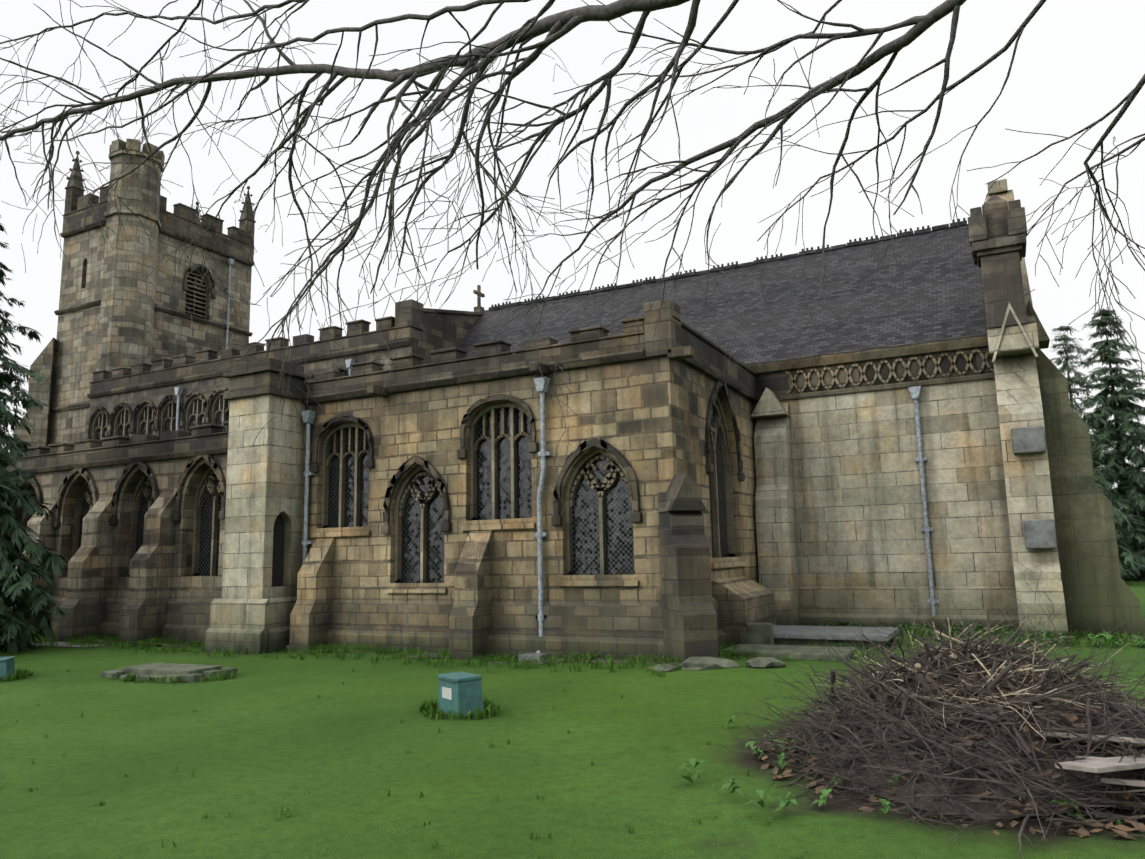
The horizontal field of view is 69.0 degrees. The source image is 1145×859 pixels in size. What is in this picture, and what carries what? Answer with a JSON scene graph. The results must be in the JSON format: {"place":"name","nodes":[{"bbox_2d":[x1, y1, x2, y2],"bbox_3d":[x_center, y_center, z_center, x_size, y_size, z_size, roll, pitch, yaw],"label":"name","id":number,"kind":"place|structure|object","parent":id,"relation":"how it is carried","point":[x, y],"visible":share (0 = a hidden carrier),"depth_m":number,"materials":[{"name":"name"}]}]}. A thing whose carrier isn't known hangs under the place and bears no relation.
{"place":"outdoors","nodes":[
{"label":"outdoors","id":0,"kind":"place"},
{"bbox_2d":[0,580,1144,858],"bbox_3d":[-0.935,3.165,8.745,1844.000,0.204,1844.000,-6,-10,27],"label":"lawn","id":1,"kind":"structure","parent":0,"point":[252,742],"depth_m":7.24,"materials":[{"name":"green plant"}]},
{"bbox_2d":[0,656,14,679],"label":"cover box","id":2,"kind":"object","parent":1,"relation":"on","point":[7,665],"visible":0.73,"depth_m":13.34,"materials":[{"name":"teal metal"}]},
{"bbox_2d":[0,215,75,651],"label":"conifer","id":3,"kind":"object","parent":1,"relation":"on","point":[16,632],"visible":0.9,"depth_m":18.64,"materials":[{"name":"green plant"}]},
{"bbox_2d":[29,642,103,646],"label":"path gravel","id":4,"kind":"structure","parent":1,"relation":"on","point":[62,644],"depth_m":19.26,"materials":[{"name":"grey gravel"}]},
{"bbox_2d":[101,663,237,682],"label":"stone slab","id":5,"kind":"structure","parent":1,"relation":"on","point":[164,670],"depth_m":13.52,"materials":[{"name":"grey stone"}]},
{"bbox_2d":[75,639,678,664],"bbox_3d":[-11.850,5.171,20.549,31.600,0.164,1.085,-6,-10,27],"label":"soil margin","id":6,"kind":"object","parent":1,"relation":"on","point":[435,655],"visible":0.04,"depth_m":14.75,"materials":[{"name":"brown soil"}]},
{"bbox_2d":[437,671,483,716],"bbox_3d":[-1.332,3.141,9.863,0.348,0.460,0.571,3,-11,-35],"label":"cover box","id":7,"kind":"object","parent":1,"relation":"on","point":[457,691],"visible":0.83,"depth_m":9.69,"materials":[{"name":"teal metal"}]},
{"bbox_2d":[0,138,1144,662],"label":"church","id":8,"kind":"structure","parent":1,"relation":"on","point":[928,444],"depth_m":17.96,"materials":[{"name":"stone"}]},
{"bbox_2d":[272,514,284,586],"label":"window","id":9,"kind":"structure","parent":8,"relation":"in","point":[279,528],"depth_m":17.96,"materials":[{"name":"black glass"}]},
{"bbox_2d":[0,623,1144,858],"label":"grass tufts","id":10,"kind":"object","parent":1,"relation":"on","point":[432,713],"visible":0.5,"depth_m":14.43,"materials":[{"name":"green plant"}]},
{"bbox_2d":[650,664,676,671],"bbox_3d":[1.399,3.664,12.844,0.420,0.096,0.550,-3,-9,9],"label":"rubble stone","id":11,"kind":"object","parent":1,"relation":"on","point":[668,667],"visible":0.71,"depth_m":12.69,"materials":[{"name":"grey stone"}]},
{"bbox_2d":[678,657,738,669],"bbox_3d":[2.091,3.600,12.850,0.938,0.153,0.549,-2,-9,6],"label":"rubble stone","id":12,"kind":"object","parent":1,"relation":"on","point":[699,663],"visible":0.96,"depth_m":12.69,"materials":[{"name":"grey stone"}]},
{"bbox_2d":[747,623,773,644],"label":"stone block","id":13,"kind":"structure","parent":1,"relation":"on","point":[760,633],"depth_m":15.31,"materials":[{"name":"grey stone"}]},
{"bbox_2d":[745,657,785,667],"bbox_3d":[2.956,3.594,12.859,0.679,0.137,0.510,4,-10,-33],"label":"rubble stone","id":14,"kind":"object","parent":1,"relation":"on","point":[766,662],"visible":0.94,"depth_m":12.67,"materials":[{"name":"grey stone"}]},
{"bbox_2d":[723,644,856,660],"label":"stone step","id":15,"kind":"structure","parent":1,"relation":"on","point":[804,652],"depth_m":14.02,"materials":[{"name":"grey stone"}]},
{"bbox_2d":[774,638,889,648],"bbox_3d":[4.712,4.053,15.902,2.400,0.250,1.400,-6,-10,27],"label":"tomb base","id":16,"kind":"object","parent":1,"relation":"on","point":[805,642],"visible":0.06,"depth_m":15.20,"materials":[{"name":"grey stone"}]},
{"bbox_2d":[773,625,898,640],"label":"tomb slab","id":17,"kind":"structure","parent":16,"relation":"on","point":[815,632],"depth_m":15.39,"materials":[{"name":"grey stone"}]},
{"bbox_2d":[676,621,1144,819],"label":"weed leaves","id":18,"kind":"object","parent":1,"relation":"on","point":[823,796],"visible":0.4,"depth_m":7.37,"materials":[{"name":"green plant"}]},
{"bbox_2d":[708,572,1144,858],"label":"brush pile sticks","id":19,"kind":"object","parent":1,"relation":"on","point":[988,717],"depth_m":6.40,"materials":[{"name":"brown wood"}]},
{"bbox_2d":[806,612,1144,793],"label":"dry stalks","id":20,"kind":"object","parent":19,"relation":"on","point":[1020,669],"visible":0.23,"depth_m":6.72,"materials":[{"name":"beige plant"}]},
{"bbox_2d":[1055,754,1144,772],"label":"old board","id":21,"kind":"object","parent":19,"relation":"on","point":[1098,766],"visible":0.73,"depth_m":5.52,"materials":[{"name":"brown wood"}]},
{"bbox_2d":[749,655,1144,839],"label":"dead leaves","id":22,"kind":"object","parent":1,"relation":"on","point":[1080,832],"visible":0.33,"depth_m":6.16,"materials":[{"name":"brown plant"}]},
{"bbox_2d":[1033,731,1144,743],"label":"old board","id":23,"kind":"object","parent":22,"relation":"on","point":[1071,736],"visible":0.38,"depth_m":6.03,"materials":[{"name":"grey wood"}]},
{"bbox_2d":[1075,756,1144,760],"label":"old board","id":24,"kind":"object","parent":22,"relation":"on","point":[1099,759],"visible":0.52,"depth_m":5.69,"materials":[{"name":"grey wood"}]},
{"bbox_2d":[1095,775,1144,786],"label":"old board","id":25,"kind":"object","parent":22,"relation":"on","point":[1134,782],"visible":0.91,"depth_m":5.55,"materials":[{"name":"grey wood"}]},
{"bbox_2d":[819,669,1144,820],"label":"brush pile","id":26,"kind":"object","parent":1,"relation":"on","point":[975,807],"visible":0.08,"depth_m":6.06,"materials":[{"name":"brown wood"}]},
{"bbox_2d":[933,633,1144,640],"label":"soil margin","id":27,"kind":"object","parent":1,"relation":"on","point":[1082,639],"visible":0.04,"depth_m":15.78,"materials":[{"name":"brown soil"}]},
{"bbox_2d":[1049,325,1144,580],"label":"conifer","id":28,"kind":"object","parent":1,"relation":"on","point":[1123,552],"visible":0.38,"depth_m":38.53,"materials":[{"name":"green plant"}]},
{"bbox_2d":[1076,307,1144,580],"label":"conifer","id":29,"kind":"object","parent":1,"relation":"on","point":[1130,486],"visible":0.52,"depth_m":42.29,"materials":[{"name":"green plant"}]},
{"bbox_2d":[0,0,1144,487],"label":"tree branches","id":30,"kind":"object","parent":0,"point":[560,24],"visible":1,"depth_m":4.08,"materials":[{"name":"brown plant"}]},
{"bbox_2d":[0,0,1144,488],"label":"sky","id":31,"kind":"structure","parent":0,"point":[1075,61],"materials":[{"name":"white"}]}
]}

